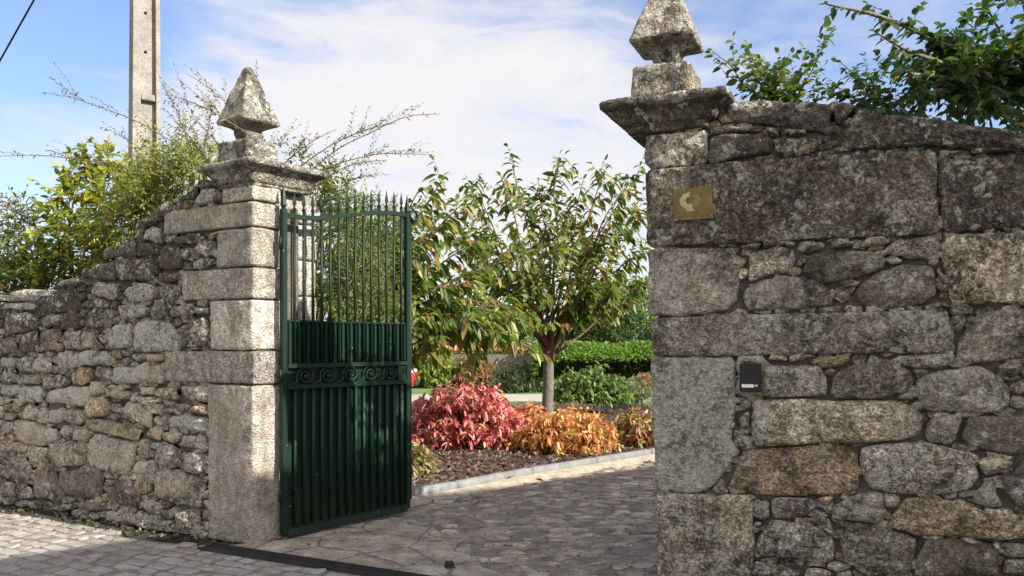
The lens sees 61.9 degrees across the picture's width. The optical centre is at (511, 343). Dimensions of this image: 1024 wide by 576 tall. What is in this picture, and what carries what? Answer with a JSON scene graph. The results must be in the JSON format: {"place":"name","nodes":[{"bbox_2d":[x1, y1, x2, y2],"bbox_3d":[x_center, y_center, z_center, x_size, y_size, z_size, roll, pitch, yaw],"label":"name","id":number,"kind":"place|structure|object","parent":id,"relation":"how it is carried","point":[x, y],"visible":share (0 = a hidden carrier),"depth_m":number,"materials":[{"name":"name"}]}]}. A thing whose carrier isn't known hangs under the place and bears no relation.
{"place":"outdoors","nodes":[
{"label":"outdoors","id":0,"kind":"place"},
{"bbox_2d":[0,505,234,545],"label":"verge","id":1,"kind":"structure","parent":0,"point":[47,515],"depth_m":7.39,"materials":[{"name":"soil"}]},
{"bbox_2d":[0,507,233,544],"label":"wall foot weeds","id":2,"kind":"object","parent":1,"relation":"on","point":[174,537],"depth_m":7.22,"materials":[{"name":"green plant"}]},
{"bbox_2d":[0,179,297,543],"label":"stone wall","id":3,"kind":"structure","parent":1,"relation":"on","point":[102,418],"depth_m":7.45,"materials":[{"name":"stone"}]},
{"bbox_2d":[164,67,328,543],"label":"gate pier","id":4,"kind":"structure","parent":1,"relation":"on","point":[244,453],"depth_m":6.75,"materials":[{"name":"stone"}]},
{"bbox_2d":[279,185,418,536],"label":"iron gate","id":5,"kind":"structure","parent":4,"relation":"attached to","point":[346,422],"depth_m":7.25,"materials":[{"name":"green metal"}]},
{"bbox_2d":[0,484,657,575],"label":"loose grit","id":6,"kind":"object","parent":1,"relation":"on","point":[97,525],"visible":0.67,"depth_m":7.24,"materials":[{"name":"gravel"}]},
{"bbox_2d":[0,516,359,575],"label":"street","id":7,"kind":"structure","parent":0,"point":[119,571],"depth_m":6.25,"materials":[{"name":"grey stone"}]},
{"bbox_2d":[0,513,348,575],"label":"street setts","id":8,"kind":"structure","parent":7,"relation":"on","point":[127,551],"depth_m":6.23,"materials":[{"name":"stone"}]},
{"bbox_2d":[197,543,431,575],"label":"drain channel","id":9,"kind":"object","parent":8,"relation":"on","point":[318,563],"visible":1,"depth_m":6.06,"materials":[{"name":"black metal"}]},
{"bbox_2d":[276,460,657,575],"bbox_3d":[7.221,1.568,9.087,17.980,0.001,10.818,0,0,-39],"label":"driveway","id":10,"kind":"structure","parent":0,"point":[515,516],"depth_m":7.54,"materials":[{"name":"grey stone"}]},
{"bbox_2d":[232,519,503,575],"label":"threshold slab","id":11,"kind":"structure","parent":10,"relation":"on","point":[367,544],"depth_m":6.46,"materials":[{"name":"stone"}]},
{"bbox_2d":[444,560,455,568],"bbox_3d":[-0.433,1.528,5.919,0.068,0.041,0.076,0,0,-17],"label":"gate stop","id":12,"kind":"object","parent":11,"relation":"on","point":[449,564],"visible":1,"depth_m":5.89,"materials":[{"name":"grey metal"}]},
{"bbox_2d":[410,454,654,507],"bbox_3d":[4.411,1.542,12.886,17.113,0.045,1.506,0,0,-37],"label":"sand drift","id":13,"kind":"object","parent":10,"relation":"on","point":[423,499],"visible":0.31,"depth_m":9.64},
{"bbox_2d":[412,448,654,495],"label":"kerb","id":14,"kind":"structure","parent":10,"relation":"on","point":[455,484],"depth_m":9.86,"materials":[{"name":"concrete"}]},
{"bbox_2d":[0,0,1023,330],"label":"sky","id":15,"kind":"structure","parent":0,"point":[533,77],"materials":[{"name":"blue"}]},
{"bbox_2d":[412,394,651,400],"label":"garden path","id":16,"kind":"structure","parent":0,"point":[523,397],"depth_m":24.00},
{"bbox_2d":[412,369,418,385],"bbox_3d":[-4.783,0.805,25.000,4.026,1.490,1.753,0,0,0],"label":"parked car","id":17,"kind":"object","parent":16,"relation":"on","point":[415,381],"visible":0.16,"depth_m":24.75,"materials":[{"name":"red paint"}]},
{"bbox_2d":[412,378,651,393],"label":"lawn","id":18,"kind":"structure","parent":0,"point":[416,389],"depth_m":27.89,"materials":[{"name":"green plant"}]},
{"bbox_2d":[306,269,357,320],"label":"tree","id":19,"kind":"object","parent":18,"relation":"on","point":[325,274],"visible":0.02,"depth_m":44.30,"materials":[{"name":"green plant"}]},
{"bbox_2d":[412,342,461,388],"bbox_3d":[-2.959,0.730,29.960,2.749,2.038,2.532,0,0,0],"label":"olive shrub","id":20,"kind":"object","parent":18,"relation":"on","point":[428,378],"visible":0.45,"depth_m":29.28,"materials":[{"name":"green plant"}]},
{"bbox_2d":[416,307,470,352],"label":"tree","id":21,"kind":"object","parent":18,"relation":"on","point":[447,344],"depth_m":46.24,"materials":[{"name":"green plant"}]},
{"bbox_2d":[444,354,498,387],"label":"russet shrub","id":22,"kind":"object","parent":18,"relation":"on","point":[479,376],"visible":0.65,"depth_m":29.48,"materials":[{"name":"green plant"}]},
{"bbox_2d":[469,321,536,352],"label":"tree","id":23,"kind":"object","parent":18,"relation":"on","point":[529,335],"visible":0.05,"depth_m":50.14,"materials":[{"name":"green plant"}]},
{"bbox_2d":[489,360,542,393],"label":"dark shrub","id":24,"kind":"object","parent":18,"relation":"on","point":[518,380],"visible":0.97,"depth_m":26.74,"materials":[{"name":"green plant"}]},
{"bbox_2d":[417,345,648,377],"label":"garden wall","id":25,"kind":"structure","parent":18,"relation":"on","point":[500,359],"depth_m":37.88,"materials":[{"name":"grey stone"}]},
{"bbox_2d":[529,339,656,384],"bbox_3d":[3.647,0.717,27.485,6.231,1.789,2.855,0,0,0],"label":"clipped hedge","id":26,"kind":"object","parent":18,"relation":"on","point":[624,363],"visible":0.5,"depth_m":26.75,"materials":[{"name":"green plant"}]},
{"bbox_2d":[554,290,658,376],"bbox_3d":[4.190,-0.113,36.151,5.570,4.499,4.898,0,0,0],"label":"broadleaf tree","id":27,"kind":"object","parent":18,"relation":"on","point":[621,331],"visible":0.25,"depth_m":34.88,"materials":[{"name":"green plant"}]},
{"bbox_2d":[587,275,657,340],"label":"broadleaf tree","id":28,"kind":"object","parent":18,"relation":"on","point":[632,283],"visible":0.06,"depth_m":42.31,"materials":[{"name":"green plant"}]},
{"bbox_2d":[412,401,652,404],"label":"lawn verge","id":29,"kind":"structure","parent":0,"point":[531,402],"depth_m":21.64,"materials":[{"name":"green plant"}]},
{"bbox_2d":[412,401,653,486],"bbox_3d":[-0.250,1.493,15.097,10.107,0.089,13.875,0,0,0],"label":"bark mulch","id":30,"kind":"object","parent":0,"point":[429,477],"visible":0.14,"depth_m":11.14,"materials":[{"name":"brown wood"}]},
{"bbox_2d":[0,184,106,294],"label":"thorny shrub","id":31,"kind":"object","parent":30,"relation":"on","point":[10,263],"visible":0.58,"depth_m":9.24,"materials":[{"name":"green plant"}]},
{"bbox_2d":[15,135,147,289],"bbox_3d":[-4.587,-0.352,9.117,1.441,3.824,1.095,0,0,7],"label":"broadleaf shrub","id":32,"kind":"object","parent":30,"relation":"on","point":[69,182],"visible":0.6,"depth_m":9.02,"materials":[{"name":"green plant"}]},
{"bbox_2d":[0,60,264,277],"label":"thorny shrub","id":33,"kind":"object","parent":30,"relation":"on","point":[162,174],"visible":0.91,"depth_m":8.26,"materials":[{"name":"green plant"}]},
{"bbox_2d":[128,0,161,232],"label":"concrete pole","id":34,"kind":"object","parent":30,"relation":"on","point":[144,59],"visible":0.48,"depth_m":11.97,"materials":[{"name":"grey concrete"}]},
{"bbox_2d":[0,0,34,61],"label":"overhead cable","id":35,"kind":"object","parent":34,"relation":"attached to","point":[17,29],"visible":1,"depth_m":13.67,"materials":[{"name":"black plastic"}]},
{"bbox_2d":[269,103,442,340],"bbox_3d":[-1.591,-0.310,8.455,1.663,3.744,3.053,0,0,-10],"label":"thorny shrub","id":36,"kind":"object","parent":30,"relation":"on","point":[328,185],"visible":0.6,"depth_m":8.36,"materials":[{"name":"green plant"}]},
{"bbox_2d":[412,440,442,479],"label":"variegated shrub","id":37,"kind":"object","parent":30,"relation":"on","point":[422,462],"visible":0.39,"depth_m":9.81,"materials":[{"name":"green plant"}]},
{"bbox_2d":[323,154,553,378],"bbox_3d":[-0.944,-0.458,11.294,3.069,4.176,2.488,0,0,0],"label":"cherry tree","id":38,"kind":"object","parent":30,"relation":"on","point":[452,327],"visible":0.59,"depth_m":11.04,"materials":[{"name":"green plant"}]},
{"bbox_2d":[412,379,533,450],"bbox_3d":[-0.643,1.050,12.712,2.049,1.066,1.694,0,0,0],"label":"pink shrub","id":39,"kind":"object","parent":30,"relation":"on","point":[460,417],"visible":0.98,"depth_m":12.31,"materials":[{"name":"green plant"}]},
{"bbox_2d":[497,400,551,440],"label":"orange shrub","id":40,"kind":"object","parent":30,"relation":"on","point":[528,409],"visible":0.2,"depth_m":13.05,"materials":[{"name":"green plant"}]},
{"bbox_2d":[453,143,651,417],"bbox_3d":[0.798,-0.804,14.003,3.599,4.876,2.927,0,0,-15],"label":"cherry tree","id":41,"kind":"object","parent":30,"relation":"on","point":[532,284],"visible":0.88,"depth_m":13.78,"materials":[{"name":"green plant"}]},
{"bbox_2d":[504,404,623,455],"bbox_3d":[0.763,1.246,12.116,1.552,0.810,1.443,0,0,37],"label":"orange shrub","id":42,"kind":"object","parent":30,"relation":"on","point":[564,431],"visible":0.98,"depth_m":11.79,"materials":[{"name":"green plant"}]},
{"bbox_2d":[553,360,636,409],"bbox_3d":[1.751,0.865,18.529,1.937,1.028,1.659,0,0,0],"label":"green shrub","id":43,"kind":"object","parent":30,"relation":"on","point":[593,386],"visible":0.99,"depth_m":18.10,"materials":[{"name":"green plant"}]},
{"bbox_2d":[606,406,654,448],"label":"bronze shrub","id":44,"kind":"object","parent":30,"relation":"on","point":[637,428],"visible":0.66,"depth_m":12.59,"materials":[{"name":"orange plant"}]},
{"bbox_2d":[618,378,652,405],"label":"silvery shrub","id":45,"kind":"object","parent":30,"relation":"on","point":[641,391],"visible":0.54,"depth_m":19.79,"materials":[{"name":"green plant"}]},
{"bbox_2d":[632,372,651,393],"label":"rosy shrub","id":46,"kind":"object","parent":30,"relation":"on","point":[644,376],"visible":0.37,"depth_m":20.90,"materials":[{"name":"orange plant"}]},
{"label":"ground","id":47,"kind":"structure","parent":0,"visible":0},
{"bbox_2d":[704,25,843,103],"bbox_3d":[1.817,-0.282,5.918,1.037,3.866,0.675,0,0,0],"label":"sapling","id":48,"kind":"object","parent":47,"relation":"on","point":[792,86],"visible":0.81,"depth_m":5.89,"materials":[{"name":"green plant"}]},
{"bbox_2d":[599,0,953,575],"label":"gate pier","id":49,"kind":"structure","parent":47,"relation":"on","point":[867,195],"depth_m":5.24,"materials":[{"name":"stone"}]},
{"bbox_2d":[673,185,713,220],"bbox_3d":[1.121,-0.872,5.276,0.247,0.210,0.016,0,0,23],"label":"brass plaque","id":50,"kind":"object","parent":49,"relation":"attached to","point":[693,203],"visible":1,"depth_m":5.27,"materials":[{"name":"gold metal"}]},
{"bbox_2d":[653,100,1023,575],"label":"stone wall","id":51,"kind":"structure","parent":47,"relation":"on","point":[894,464],"depth_m":4.85,"materials":[{"name":"stone"}]},
{"bbox_2d":[740,364,760,391],"bbox_3d":[1.438,0.203,5.144,0.125,0.168,0.040,0,0,23],"label":"entry panel","id":52,"kind":"object","parent":51,"relation":"attached to","point":[750,377],"visible":1,"depth_m":5.13,"materials":[{"name":"black plastic"}]},
{"bbox_2d":[812,40,941,119],"bbox_3d":[2.232,-0.129,5.346,0.856,3.559,0.781,0,0,-43],"label":"sprig","id":53,"kind":"object","parent":47,"relation":"on","point":[877,100],"visible":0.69,"depth_m":5.33,"materials":[{"name":"green plant"}]},
{"bbox_2d":[818,0,1023,133],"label":"leaning tree","id":54,"kind":"object","parent":47,"relation":"on","point":[961,81],"visible":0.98,"depth_m":5.52,"materials":[{"name":"green plant"}]}
]}

